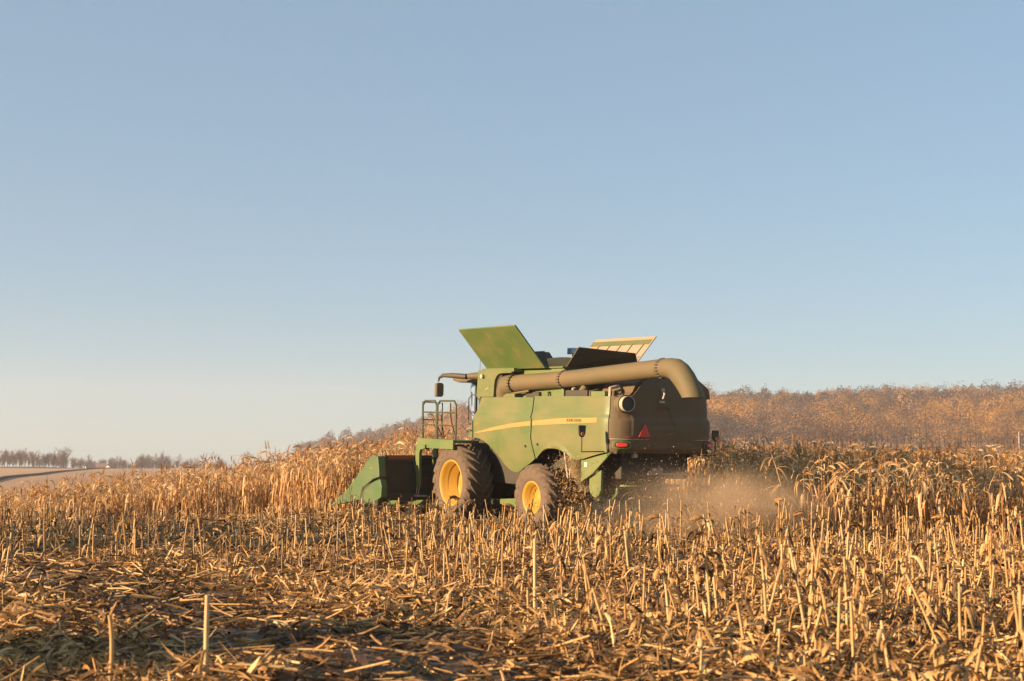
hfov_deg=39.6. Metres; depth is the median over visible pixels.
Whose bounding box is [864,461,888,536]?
corn plant
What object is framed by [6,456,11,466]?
tree
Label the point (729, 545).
corn stub
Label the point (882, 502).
corn plant
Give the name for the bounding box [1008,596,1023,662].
corn stub
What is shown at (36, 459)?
tree
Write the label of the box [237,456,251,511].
corn plant
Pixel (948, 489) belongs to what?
corn plant
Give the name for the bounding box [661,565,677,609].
corn stub
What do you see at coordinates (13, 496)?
corn plant
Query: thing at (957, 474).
corn plant
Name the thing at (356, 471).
corn plant
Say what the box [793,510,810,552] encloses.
corn stub
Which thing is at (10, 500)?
corn plant
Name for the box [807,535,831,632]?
corn stub
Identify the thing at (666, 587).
corn stub
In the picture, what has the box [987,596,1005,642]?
corn stub
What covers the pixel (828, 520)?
corn stub
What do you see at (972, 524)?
corn stub
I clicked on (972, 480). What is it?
corn plant
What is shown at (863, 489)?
corn plant
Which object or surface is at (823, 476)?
corn plant
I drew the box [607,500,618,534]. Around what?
corn stub
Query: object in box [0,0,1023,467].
sky
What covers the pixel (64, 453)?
tree
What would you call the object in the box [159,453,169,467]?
tree
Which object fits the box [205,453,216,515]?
corn plant
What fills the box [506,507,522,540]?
corn stub
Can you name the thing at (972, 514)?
corn stub
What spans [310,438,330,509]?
corn plant
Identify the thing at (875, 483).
corn plant
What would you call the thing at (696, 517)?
corn stub
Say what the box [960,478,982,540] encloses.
corn plant
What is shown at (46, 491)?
corn plant
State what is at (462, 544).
corn stub
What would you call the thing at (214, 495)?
corn plant
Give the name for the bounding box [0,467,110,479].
ditch path
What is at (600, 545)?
corn stub
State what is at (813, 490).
corn plant
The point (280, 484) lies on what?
corn plant
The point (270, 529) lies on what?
corn stub
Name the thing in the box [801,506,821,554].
corn stub
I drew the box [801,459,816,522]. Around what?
corn plant
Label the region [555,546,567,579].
corn stub
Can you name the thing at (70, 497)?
corn plant
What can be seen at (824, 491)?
corn plant
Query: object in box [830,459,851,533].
corn plant
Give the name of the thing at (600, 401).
combine harvester
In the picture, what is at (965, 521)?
corn stub
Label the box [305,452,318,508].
corn plant
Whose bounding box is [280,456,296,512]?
corn plant
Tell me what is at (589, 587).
corn stub
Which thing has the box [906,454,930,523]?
corn plant
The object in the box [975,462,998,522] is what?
corn plant
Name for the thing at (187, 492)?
corn plant
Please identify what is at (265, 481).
corn plant
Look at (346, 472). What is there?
corn plant
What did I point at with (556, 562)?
corn stub
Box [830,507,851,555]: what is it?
corn stub
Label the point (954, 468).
corn plant
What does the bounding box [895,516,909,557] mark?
corn stub
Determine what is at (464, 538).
corn stub
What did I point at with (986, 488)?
corn plant
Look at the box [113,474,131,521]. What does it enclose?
corn plant
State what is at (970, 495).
corn plant
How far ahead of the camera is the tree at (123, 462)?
636.51 m
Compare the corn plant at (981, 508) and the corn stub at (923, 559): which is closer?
the corn stub at (923, 559)
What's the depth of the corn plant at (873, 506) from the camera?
32.07 m
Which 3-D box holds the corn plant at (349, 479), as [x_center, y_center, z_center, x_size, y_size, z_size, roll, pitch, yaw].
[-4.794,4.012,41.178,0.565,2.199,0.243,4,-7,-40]
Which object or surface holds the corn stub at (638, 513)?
on the ground
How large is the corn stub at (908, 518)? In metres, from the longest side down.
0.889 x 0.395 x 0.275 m
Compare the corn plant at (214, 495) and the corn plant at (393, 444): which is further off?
the corn plant at (214, 495)
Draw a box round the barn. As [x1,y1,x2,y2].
[95,463,106,467]
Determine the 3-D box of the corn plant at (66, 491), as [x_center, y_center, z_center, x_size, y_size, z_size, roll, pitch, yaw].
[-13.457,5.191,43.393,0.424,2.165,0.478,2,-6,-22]
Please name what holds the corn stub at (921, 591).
on the ground
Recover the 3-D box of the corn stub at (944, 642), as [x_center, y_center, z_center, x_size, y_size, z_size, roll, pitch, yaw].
[3.728,2.410,11.757,0.413,0.822,0.288,-5,7,-37]
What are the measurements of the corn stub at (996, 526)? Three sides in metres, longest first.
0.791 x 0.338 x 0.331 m
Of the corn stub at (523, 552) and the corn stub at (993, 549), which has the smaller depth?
the corn stub at (993, 549)
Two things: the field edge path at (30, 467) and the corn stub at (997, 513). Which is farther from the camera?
the field edge path at (30, 467)
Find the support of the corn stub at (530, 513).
on the ground
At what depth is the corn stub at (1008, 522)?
23.39 m
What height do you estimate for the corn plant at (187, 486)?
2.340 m
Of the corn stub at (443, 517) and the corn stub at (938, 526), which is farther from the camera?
the corn stub at (443, 517)
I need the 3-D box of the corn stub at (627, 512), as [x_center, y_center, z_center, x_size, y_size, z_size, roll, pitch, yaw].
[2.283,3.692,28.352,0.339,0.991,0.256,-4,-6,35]
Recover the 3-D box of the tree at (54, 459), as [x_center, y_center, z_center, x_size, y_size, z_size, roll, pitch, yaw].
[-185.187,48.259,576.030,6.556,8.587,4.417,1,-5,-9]
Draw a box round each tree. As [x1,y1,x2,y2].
[1,449,10,466]
[2,449,14,466]
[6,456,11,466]
[8,451,20,465]
[18,448,23,466]
[19,448,28,465]
[29,450,38,465]
[32,453,40,466]
[41,454,50,466]
[47,450,61,465]
[56,447,71,467]
[57,454,67,466]
[119,456,127,467]
[137,454,145,467]
[144,456,151,467]
[145,455,156,467]
[151,454,163,467]
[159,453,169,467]
[173,454,181,467]
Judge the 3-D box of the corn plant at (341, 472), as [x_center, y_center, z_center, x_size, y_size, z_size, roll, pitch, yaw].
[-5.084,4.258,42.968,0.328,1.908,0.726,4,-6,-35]
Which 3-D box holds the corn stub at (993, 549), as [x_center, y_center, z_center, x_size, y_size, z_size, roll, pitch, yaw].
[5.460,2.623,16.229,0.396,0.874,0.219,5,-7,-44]
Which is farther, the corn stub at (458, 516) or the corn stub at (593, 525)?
the corn stub at (458, 516)
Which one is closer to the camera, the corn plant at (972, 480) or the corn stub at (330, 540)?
the corn stub at (330, 540)
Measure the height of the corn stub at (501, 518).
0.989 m
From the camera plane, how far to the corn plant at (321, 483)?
40.75 m
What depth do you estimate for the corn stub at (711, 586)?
15.87 m
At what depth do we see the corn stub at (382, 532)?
22.46 m
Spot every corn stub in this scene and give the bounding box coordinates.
[0,530,29,570]
[0,533,17,582]
[4,499,10,532]
[13,511,29,560]
[28,500,36,528]
[38,503,58,562]
[52,499,60,532]
[68,507,90,560]
[75,517,95,559]
[92,524,106,558]
[96,615,115,680]
[97,507,113,548]
[106,674,124,680]
[110,531,119,560]
[117,512,135,552]
[126,511,147,556]
[128,522,140,556]
[174,517,196,558]
[191,517,211,558]
[192,595,217,680]
[259,521,276,553]
[271,519,283,551]
[284,514,300,553]
[301,518,314,557]
[308,534,340,574]
[339,518,350,555]
[343,507,366,559]
[348,499,357,533]
[357,498,367,542]
[358,498,371,532]
[361,503,378,534]
[371,501,387,539]
[375,511,390,547]
[375,522,389,563]
[376,523,389,561]
[383,527,399,566]
[385,499,401,530]
[385,506,394,552]
[391,498,403,543]
[398,537,420,581]
[403,500,414,536]
[404,504,418,553]
[411,535,426,579]
[414,520,436,573]
[422,504,438,554]
[423,508,442,554]
[427,499,437,548]
[428,505,442,549]
[431,496,439,540]
[432,504,448,538]
[435,497,448,539]
[436,529,461,585]
[437,499,449,535]
[437,513,454,571]
[445,495,460,535]
[448,508,457,549]
[448,518,467,567]
[451,499,465,537]
[452,553,470,588]
[455,528,468,575]
[456,505,467,557]
[458,516,476,581]
[459,527,475,571]
[464,499,477,543]
[466,523,485,589]
[468,511,485,565]
[470,530,488,590]
[477,544,492,585]
[484,515,498,556]
[486,548,507,592]
[491,522,507,571]
[492,513,512,559]
[492,529,509,598]
[495,503,513,545]
[498,503,505,535]
[501,510,507,546]
[504,505,524,548]
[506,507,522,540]
[507,508,523,571]
[508,505,519,561]
[508,569,529,602]
[515,511,527,556]
[515,586,551,628]
[517,514,543,552]
[518,508,532,572]
[523,499,534,541]
[525,531,536,575]
[526,539,536,621]
[534,505,547,540]
[540,551,570,595]
[542,598,573,632]
[544,509,560,564]
[544,554,574,596]
[545,515,568,580]
[548,519,555,546]
[550,509,569,560]
[551,508,564,557]
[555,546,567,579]
[559,561,582,602]
[560,507,575,551]
[567,511,589,555]
[568,519,598,569]
[570,512,590,566]
[570,564,597,619]
[571,512,585,570]
[576,552,597,588]
[581,502,591,540]
[582,557,604,617]
[582,577,612,629]
[584,500,594,537]
[588,515,612,565]
[588,525,607,563]
[588,587,613,644]
[590,510,600,563]
[591,558,606,586]
[594,531,608,576]
[607,500,614,542]
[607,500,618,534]
[611,511,633,550]
[611,531,636,565]
[612,529,625,566]
[614,501,624,531]
[614,515,622,560]
[615,519,635,563]
[615,526,632,580]
[621,511,634,565]
[622,501,635,526]
[623,563,662,620]
[626,613,649,649]
[634,515,645,561]
[636,499,645,546]
[642,521,667,564]
[645,514,667,566]
[645,530,662,567]
[649,525,658,567]
[650,539,665,582]
[654,515,679,563]
[654,568,680,638]
[654,583,683,613]
[660,498,674,543]
[661,513,669,558]
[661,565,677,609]
[671,500,689,540]
[681,564,714,621]
[687,529,708,567]
[688,622,714,659]
[689,514,714,559]
[691,550,725,622]
[692,564,713,610]
[698,522,705,561]
[700,572,715,603]
[701,521,720,547]
[702,560,733,607]
[703,502,717,547]
[704,518,716,550]
[710,544,728,599]
[711,575,724,624]
[718,516,740,558]
[719,569,756,607]
[722,517,734,562]
[723,521,738,563]
[725,601,754,651]
[728,535,744,570]
[728,552,745,596]
[735,533,745,554]
[737,539,760,601]
[746,535,773,631]
[754,615,776,647]
[754,629,804,674]
[757,529,790,616]
[760,629,787,675]
[764,512,786,556]
[767,544,790,617]
[773,497,785,518]
[774,500,785,539]
[777,548,824,653]
[782,509,794,546]
[786,535,800,587]
[788,548,805,599]
[789,562,808,598]
[790,546,836,645]
[791,601,826,659]
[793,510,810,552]
[795,572,822,607]
[797,625,828,662]
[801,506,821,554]
[802,552,830,622]
[806,502,815,538]
[807,505,821,548]
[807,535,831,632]
[808,578,825,623]
[810,519,825,561]
[811,588,867,665]
[816,504,826,546]
[818,507,832,554]
[826,557,848,605]
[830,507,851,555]
[837,508,846,554]
[838,521,866,586]
[840,557,862,641]
[841,557,865,609]
[841,568,868,618]
[845,601,881,676]
[847,595,880,658]
[849,526,872,553]
[852,556,880,598]
[853,507,868,559]
[857,620,898,679]
[860,634,885,676]
[866,572,893,621]
[868,510,887,556]
[869,526,883,558]
[875,511,884,554]
[882,563,903,600]
[884,567,906,627]
[887,550,924,634]
[889,522,899,563]
[890,511,910,561]
[891,505,901,540]
[893,539,922,576]
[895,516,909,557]
[896,558,917,606]
[898,516,913,556]
[899,663,927,680]
[903,505,912,555]
[904,516,918,554]
[904,572,939,637]
[905,574,951,648]
[910,539,941,596]
[910,541,935,601]
[918,597,948,655]
[921,644,947,680]
[929,527,941,557]
[931,514,947,556]
[931,566,957,604]
[931,663,977,680]
[933,563,956,602]
[935,507,946,553]
[935,522,951,564]
[935,542,946,582]
[936,561,957,595]
[937,507,951,539]
[938,582,986,659]
[943,564,963,604]
[947,515,966,561]
[949,523,962,557]
[950,559,979,608]
[950,567,976,646]
[951,510,974,567]
[954,515,968,557]
[959,529,988,589]
[962,645,994,680]
[968,612,996,658]
[970,508,983,534]
[972,595,999,638]
[973,512,994,565]
[977,540,999,584]
[980,532,1004,592]
[981,521,1000,564]
[985,555,1004,611]
[986,507,996,557]
[987,523,1021,602]
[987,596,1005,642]
[991,511,999,541]
[992,524,1011,564]
[994,591,1023,650]
[1000,570,1023,603]
[1001,509,1016,556]
[1002,510,1013,540]
[1002,549,1023,589]
[1002,607,1023,646]
[1005,556,1022,586]
[1005,586,1023,671]
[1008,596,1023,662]
[1014,511,1023,550]
[1018,629,1023,678]
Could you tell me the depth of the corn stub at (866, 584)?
15.68 m
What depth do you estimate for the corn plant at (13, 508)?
43.61 m
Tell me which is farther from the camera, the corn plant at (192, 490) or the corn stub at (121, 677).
the corn plant at (192, 490)
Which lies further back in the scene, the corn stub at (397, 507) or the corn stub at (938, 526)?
the corn stub at (397, 507)
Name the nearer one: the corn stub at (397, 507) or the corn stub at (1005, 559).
the corn stub at (1005, 559)
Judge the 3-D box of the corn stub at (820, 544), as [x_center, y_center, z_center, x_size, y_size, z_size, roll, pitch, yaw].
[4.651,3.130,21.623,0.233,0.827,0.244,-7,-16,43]
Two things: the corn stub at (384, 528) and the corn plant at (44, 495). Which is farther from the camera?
the corn plant at (44, 495)
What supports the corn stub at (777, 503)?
on the ground
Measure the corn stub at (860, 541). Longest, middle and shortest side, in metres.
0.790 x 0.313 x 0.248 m
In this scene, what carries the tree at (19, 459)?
on the ground
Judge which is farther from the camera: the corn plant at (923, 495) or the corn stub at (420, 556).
the corn plant at (923, 495)
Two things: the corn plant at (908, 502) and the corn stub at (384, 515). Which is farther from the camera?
the corn plant at (908, 502)
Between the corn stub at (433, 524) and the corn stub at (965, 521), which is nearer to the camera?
the corn stub at (965, 521)
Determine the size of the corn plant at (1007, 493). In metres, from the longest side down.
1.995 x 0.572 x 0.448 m
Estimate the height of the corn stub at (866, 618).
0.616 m
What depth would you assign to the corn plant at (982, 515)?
32.28 m
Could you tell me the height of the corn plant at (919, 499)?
2.072 m
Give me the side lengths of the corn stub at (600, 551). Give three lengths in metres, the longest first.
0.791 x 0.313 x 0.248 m
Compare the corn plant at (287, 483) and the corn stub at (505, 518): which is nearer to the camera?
the corn stub at (505, 518)
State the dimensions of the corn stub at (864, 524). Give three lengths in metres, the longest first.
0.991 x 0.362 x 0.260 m
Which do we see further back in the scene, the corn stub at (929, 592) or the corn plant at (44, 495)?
the corn plant at (44, 495)
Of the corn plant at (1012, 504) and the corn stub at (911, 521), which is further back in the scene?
the corn plant at (1012, 504)
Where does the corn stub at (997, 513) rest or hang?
on the ground
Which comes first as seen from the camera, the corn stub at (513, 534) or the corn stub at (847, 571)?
the corn stub at (847, 571)
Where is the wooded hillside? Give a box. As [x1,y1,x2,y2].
[291,378,1023,459]
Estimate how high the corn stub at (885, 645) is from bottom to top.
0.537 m
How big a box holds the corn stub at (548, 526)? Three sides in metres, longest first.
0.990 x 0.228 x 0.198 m
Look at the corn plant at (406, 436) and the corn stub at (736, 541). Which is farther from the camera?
the corn plant at (406, 436)
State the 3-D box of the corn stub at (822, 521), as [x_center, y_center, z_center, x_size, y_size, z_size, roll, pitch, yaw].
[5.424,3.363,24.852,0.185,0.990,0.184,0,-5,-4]
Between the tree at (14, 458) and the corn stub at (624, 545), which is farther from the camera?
the tree at (14, 458)
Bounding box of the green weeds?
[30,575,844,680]
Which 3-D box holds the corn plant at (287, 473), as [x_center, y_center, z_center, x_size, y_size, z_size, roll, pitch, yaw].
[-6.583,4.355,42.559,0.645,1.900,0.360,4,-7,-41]
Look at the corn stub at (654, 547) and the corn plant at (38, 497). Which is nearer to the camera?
the corn stub at (654, 547)
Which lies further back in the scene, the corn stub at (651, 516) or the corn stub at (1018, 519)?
the corn stub at (1018, 519)
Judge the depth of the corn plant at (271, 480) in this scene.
43.82 m
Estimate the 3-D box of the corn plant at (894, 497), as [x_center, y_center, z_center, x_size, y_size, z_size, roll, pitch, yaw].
[8.287,3.561,31.693,0.755,1.921,0.256,0,-5,3]
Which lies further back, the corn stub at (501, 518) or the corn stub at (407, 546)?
the corn stub at (501, 518)
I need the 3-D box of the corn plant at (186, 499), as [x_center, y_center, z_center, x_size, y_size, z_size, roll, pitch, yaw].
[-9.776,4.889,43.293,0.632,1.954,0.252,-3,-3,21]
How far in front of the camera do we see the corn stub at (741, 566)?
16.59 m
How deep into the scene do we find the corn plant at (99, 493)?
43.90 m
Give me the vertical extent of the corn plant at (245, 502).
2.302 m
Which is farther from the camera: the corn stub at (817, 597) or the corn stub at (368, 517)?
the corn stub at (368, 517)
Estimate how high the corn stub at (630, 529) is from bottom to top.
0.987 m
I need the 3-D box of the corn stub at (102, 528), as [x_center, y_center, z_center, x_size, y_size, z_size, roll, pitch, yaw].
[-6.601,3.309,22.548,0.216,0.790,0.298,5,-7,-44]
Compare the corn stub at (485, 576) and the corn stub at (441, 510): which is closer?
the corn stub at (485, 576)
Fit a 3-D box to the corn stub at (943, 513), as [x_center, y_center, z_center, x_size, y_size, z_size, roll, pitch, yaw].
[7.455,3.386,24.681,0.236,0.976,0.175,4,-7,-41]
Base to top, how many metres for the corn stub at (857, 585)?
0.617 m
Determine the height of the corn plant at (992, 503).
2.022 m
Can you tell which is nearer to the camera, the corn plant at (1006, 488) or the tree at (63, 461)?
the corn plant at (1006, 488)
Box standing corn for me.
[0,418,1023,537]
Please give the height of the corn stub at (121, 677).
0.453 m
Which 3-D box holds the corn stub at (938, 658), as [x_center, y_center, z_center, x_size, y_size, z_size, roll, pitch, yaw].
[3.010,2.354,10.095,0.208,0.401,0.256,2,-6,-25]
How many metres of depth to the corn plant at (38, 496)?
44.10 m
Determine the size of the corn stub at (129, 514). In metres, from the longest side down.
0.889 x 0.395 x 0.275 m
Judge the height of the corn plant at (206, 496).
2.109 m
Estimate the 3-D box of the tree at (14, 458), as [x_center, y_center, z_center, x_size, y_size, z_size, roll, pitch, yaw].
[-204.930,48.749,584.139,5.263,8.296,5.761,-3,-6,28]
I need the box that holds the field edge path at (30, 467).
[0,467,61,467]
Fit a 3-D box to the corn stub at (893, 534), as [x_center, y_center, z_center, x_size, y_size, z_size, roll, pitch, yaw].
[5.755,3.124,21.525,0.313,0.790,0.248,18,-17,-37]
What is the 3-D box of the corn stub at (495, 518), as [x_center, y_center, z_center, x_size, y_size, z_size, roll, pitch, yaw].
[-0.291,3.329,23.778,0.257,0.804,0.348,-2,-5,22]
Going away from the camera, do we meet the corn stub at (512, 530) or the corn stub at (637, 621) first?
the corn stub at (637, 621)
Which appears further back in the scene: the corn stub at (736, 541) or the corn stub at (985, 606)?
the corn stub at (736, 541)
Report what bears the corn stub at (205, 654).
on the ground
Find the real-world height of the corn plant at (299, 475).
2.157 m
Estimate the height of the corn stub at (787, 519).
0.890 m
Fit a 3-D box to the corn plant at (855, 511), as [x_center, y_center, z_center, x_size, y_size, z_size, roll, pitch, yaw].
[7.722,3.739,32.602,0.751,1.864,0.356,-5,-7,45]
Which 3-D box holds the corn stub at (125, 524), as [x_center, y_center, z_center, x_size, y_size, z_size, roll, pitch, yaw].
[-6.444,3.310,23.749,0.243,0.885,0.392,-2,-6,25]
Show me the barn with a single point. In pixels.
(99, 465)
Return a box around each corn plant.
[0,496,20,521]
[1,486,18,522]
[6,493,26,524]
[30,483,41,521]
[31,482,48,517]
[32,486,43,510]
[34,490,55,524]
[35,480,55,519]
[40,483,55,508]
[58,476,77,519]
[58,481,80,522]
[59,477,71,516]
[64,477,77,518]
[70,473,81,516]
[88,471,111,519]
[90,479,107,521]
[92,474,109,515]
[92,483,110,521]
[93,477,102,516]
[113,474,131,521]
[120,480,129,519]
[123,471,138,521]
[141,473,159,511]
[152,474,159,512]
[152,474,166,516]
[154,471,170,519]
[155,470,170,517]
[175,477,181,514]
[177,462,183,503]
[177,462,194,513]
[177,462,194,516]
[181,470,199,516]
[184,467,201,515]
[197,466,210,515]
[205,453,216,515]
[207,465,228,516]
[232,465,253,512]
[236,459,253,511]
[236,461,259,512]
[237,451,257,511]
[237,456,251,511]
[239,463,246,514]
[255,454,275,512]
[258,451,280,509]
[259,449,282,511]
[265,460,272,506]
[269,455,285,511]
[277,458,287,508]
[279,452,293,507]
[280,452,296,511]
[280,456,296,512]
[281,450,296,511]
[282,456,298,511]
[285,450,303,510]
[289,450,309,510]
[290,450,300,509]
[291,459,306,505]
[295,448,312,511]
[296,451,302,494]
[302,453,312,511]
[303,441,312,505]
[303,441,317,508]
[304,456,323,506]
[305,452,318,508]
[305,455,323,509]
[309,448,328,501]
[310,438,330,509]
[314,437,335,510]
[317,439,341,510]
[318,441,335,512]
[320,443,333,510]
[323,450,332,511]
[326,446,341,510]
[332,448,344,507]
[333,436,354,507]
[333,443,348,509]
[336,442,355,509]
[337,447,355,509]
[337,450,341,507]
[337,452,349,507]
[338,445,358,512]
[347,445,360,482]
[348,440,361,508]
[348,442,363,509]
[349,444,364,506]
[351,447,366,508]
[352,440,370,506]
[370,438,387,506]
[372,441,381,508]
[378,440,387,506]
[381,434,409,506]
[384,436,403,454]
[392,435,407,454]
[394,433,406,453]
[394,435,404,505]
[402,423,410,454]
[746,451,772,526]
[751,455,760,524]
[755,450,799,526]
[766,457,788,527]
[776,461,796,527]
[780,467,797,526]
[790,463,820,520]
[790,475,810,528]
[792,470,812,527]
[794,465,811,527]
[796,457,825,530]
[799,466,825,530]
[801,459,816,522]
[803,469,820,531]
[806,460,826,525]
[809,453,835,531]
[812,456,825,531]
[816,457,831,529]
[818,465,866,530]
[821,450,844,532]
[821,465,831,529]
[824,462,841,535]
[826,457,849,525]
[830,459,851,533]
[831,469,849,535]
[832,466,847,536]
[837,464,845,511]
[838,466,862,532]
[841,460,867,533]
[842,467,867,533]
[844,470,858,529]
[845,468,857,521]
[853,456,874,531]
[853,468,884,531]
[857,456,884,518]
[857,459,881,535]
[859,452,872,530]
[859,452,880,529]
[859,460,887,534]
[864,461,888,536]
[868,460,900,538]
[870,460,887,527]
[873,458,891,520]
[875,452,895,529]
[879,455,906,533]
[880,445,899,529]
[880,453,893,537]
[883,461,912,528]
[890,462,908,527]
[893,459,907,521]
[895,458,918,528]
[897,450,909,518]
[899,456,936,533]
[902,466,917,532]
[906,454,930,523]
[907,452,937,539]
[908,456,930,538]
[910,454,929,533]
[910,454,933,531]
[912,458,928,533]
[913,462,941,533]
[919,445,949,538]
[923,463,933,527]
[925,447,953,534]
[925,471,936,527]
[926,468,952,532]
[931,462,952,537]
[935,472,959,536]
[936,458,967,534]
[939,475,960,535]
[940,459,958,534]
[945,464,958,518]
[946,464,968,536]
[947,468,975,534]
[954,468,977,539]
[954,478,986,533]
[956,463,972,537]
[960,474,981,534]
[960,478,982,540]
[961,469,975,538]
[965,468,988,533]
[965,471,998,539]
[969,459,989,524]
[969,464,989,534]
[970,474,997,538]
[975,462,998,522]
[976,467,998,536]
[978,479,1010,521]
[982,463,1012,531]
[982,468,1006,524]
[985,462,999,535]
[986,462,1016,536]
[987,470,1017,520]
[989,461,1014,530]
[995,475,1019,530]
[999,464,1023,520]
[999,467,1023,531]
[1004,465,1023,539]
[1005,466,1020,537]
[1006,477,1023,535]
[1009,467,1023,538]
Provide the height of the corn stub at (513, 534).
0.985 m
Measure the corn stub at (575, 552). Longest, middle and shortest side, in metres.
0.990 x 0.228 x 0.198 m
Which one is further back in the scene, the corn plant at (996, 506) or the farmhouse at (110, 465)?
the farmhouse at (110, 465)
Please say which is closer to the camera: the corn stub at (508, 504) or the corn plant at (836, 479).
the corn stub at (508, 504)
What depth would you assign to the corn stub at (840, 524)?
24.52 m
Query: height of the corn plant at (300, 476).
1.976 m
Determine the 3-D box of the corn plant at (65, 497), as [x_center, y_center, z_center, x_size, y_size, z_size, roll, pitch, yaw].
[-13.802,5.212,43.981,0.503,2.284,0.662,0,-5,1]
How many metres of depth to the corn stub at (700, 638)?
10.94 m
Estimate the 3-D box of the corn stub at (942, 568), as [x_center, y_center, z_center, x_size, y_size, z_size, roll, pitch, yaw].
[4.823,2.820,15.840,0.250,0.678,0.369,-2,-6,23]
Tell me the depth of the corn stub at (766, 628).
11.58 m
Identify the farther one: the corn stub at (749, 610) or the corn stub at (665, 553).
the corn stub at (665, 553)
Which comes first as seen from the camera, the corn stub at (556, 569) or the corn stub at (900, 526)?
the corn stub at (556, 569)
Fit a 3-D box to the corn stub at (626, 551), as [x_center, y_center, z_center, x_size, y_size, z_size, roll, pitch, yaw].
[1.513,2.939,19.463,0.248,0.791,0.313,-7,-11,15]
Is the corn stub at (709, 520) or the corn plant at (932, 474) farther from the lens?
the corn plant at (932, 474)
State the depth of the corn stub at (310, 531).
23.12 m
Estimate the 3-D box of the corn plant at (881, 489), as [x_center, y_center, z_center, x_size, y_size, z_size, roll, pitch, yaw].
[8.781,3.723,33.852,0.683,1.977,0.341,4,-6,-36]
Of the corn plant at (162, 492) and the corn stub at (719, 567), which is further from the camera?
the corn plant at (162, 492)
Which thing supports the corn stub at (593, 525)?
on the ground
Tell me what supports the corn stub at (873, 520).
on the ground
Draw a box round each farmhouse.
[84,463,95,467]
[104,464,115,467]
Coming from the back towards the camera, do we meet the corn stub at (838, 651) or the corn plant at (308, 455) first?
the corn plant at (308, 455)
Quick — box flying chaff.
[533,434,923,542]
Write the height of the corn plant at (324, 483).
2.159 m
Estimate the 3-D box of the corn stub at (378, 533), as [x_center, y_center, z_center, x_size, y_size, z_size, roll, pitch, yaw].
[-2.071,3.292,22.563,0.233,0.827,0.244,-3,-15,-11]
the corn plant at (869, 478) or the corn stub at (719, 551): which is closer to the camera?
the corn stub at (719, 551)
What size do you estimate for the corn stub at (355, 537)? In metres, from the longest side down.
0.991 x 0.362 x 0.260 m
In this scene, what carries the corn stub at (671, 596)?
on the ground
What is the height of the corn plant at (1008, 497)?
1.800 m
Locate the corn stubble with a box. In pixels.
[0,482,1023,680]
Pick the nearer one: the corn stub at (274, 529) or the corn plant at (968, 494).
the corn stub at (274, 529)
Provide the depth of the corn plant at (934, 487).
32.45 m
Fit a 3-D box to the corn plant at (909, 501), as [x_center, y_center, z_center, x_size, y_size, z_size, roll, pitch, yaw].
[9.078,3.589,32.027,0.736,2.090,0.417,6,-1,1]
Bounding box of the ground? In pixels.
[0,423,1023,680]
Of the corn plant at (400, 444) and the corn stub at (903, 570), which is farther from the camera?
the corn plant at (400, 444)
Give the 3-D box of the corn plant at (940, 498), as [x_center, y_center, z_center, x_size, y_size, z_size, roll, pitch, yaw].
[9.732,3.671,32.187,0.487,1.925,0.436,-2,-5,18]
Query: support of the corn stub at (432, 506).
on the ground
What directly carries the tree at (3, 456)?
on the ground
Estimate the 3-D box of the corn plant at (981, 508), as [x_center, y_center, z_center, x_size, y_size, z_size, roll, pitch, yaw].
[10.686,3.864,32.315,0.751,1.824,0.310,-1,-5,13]
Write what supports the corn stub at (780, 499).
on the ground
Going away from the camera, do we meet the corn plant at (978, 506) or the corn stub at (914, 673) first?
the corn stub at (914, 673)
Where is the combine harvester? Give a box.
[330,325,718,527]
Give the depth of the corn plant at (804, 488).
33.93 m
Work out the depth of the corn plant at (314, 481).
40.89 m
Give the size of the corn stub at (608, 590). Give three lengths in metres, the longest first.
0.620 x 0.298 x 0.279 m
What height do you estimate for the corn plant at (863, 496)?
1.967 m
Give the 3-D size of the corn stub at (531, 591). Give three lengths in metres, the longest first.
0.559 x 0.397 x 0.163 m
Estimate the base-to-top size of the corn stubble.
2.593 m
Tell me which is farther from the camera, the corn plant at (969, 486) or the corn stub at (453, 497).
the corn plant at (969, 486)
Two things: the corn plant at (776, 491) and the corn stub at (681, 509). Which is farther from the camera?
the corn plant at (776, 491)
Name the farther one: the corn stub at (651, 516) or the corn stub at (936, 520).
the corn stub at (936, 520)
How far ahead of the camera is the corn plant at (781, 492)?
33.22 m
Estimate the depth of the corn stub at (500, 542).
22.51 m
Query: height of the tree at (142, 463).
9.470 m
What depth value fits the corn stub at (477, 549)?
18.25 m
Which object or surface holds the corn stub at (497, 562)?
on the ground
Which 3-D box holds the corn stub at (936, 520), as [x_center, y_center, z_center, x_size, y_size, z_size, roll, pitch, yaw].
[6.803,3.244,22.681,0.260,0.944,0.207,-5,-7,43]
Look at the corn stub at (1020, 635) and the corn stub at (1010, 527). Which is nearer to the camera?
the corn stub at (1020, 635)
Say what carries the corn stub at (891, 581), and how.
on the ground
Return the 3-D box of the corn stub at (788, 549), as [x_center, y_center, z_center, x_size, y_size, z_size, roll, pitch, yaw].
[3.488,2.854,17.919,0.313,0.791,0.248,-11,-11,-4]
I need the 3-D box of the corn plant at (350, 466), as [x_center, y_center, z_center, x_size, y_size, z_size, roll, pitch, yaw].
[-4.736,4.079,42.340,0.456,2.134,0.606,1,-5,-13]
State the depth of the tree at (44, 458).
566.06 m
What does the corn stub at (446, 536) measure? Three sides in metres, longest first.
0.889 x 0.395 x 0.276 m
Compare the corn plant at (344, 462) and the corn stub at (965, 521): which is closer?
the corn stub at (965, 521)
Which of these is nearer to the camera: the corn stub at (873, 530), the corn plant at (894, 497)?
the corn stub at (873, 530)
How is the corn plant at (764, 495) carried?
on the ground
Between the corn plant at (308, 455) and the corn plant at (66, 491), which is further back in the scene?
the corn plant at (66, 491)

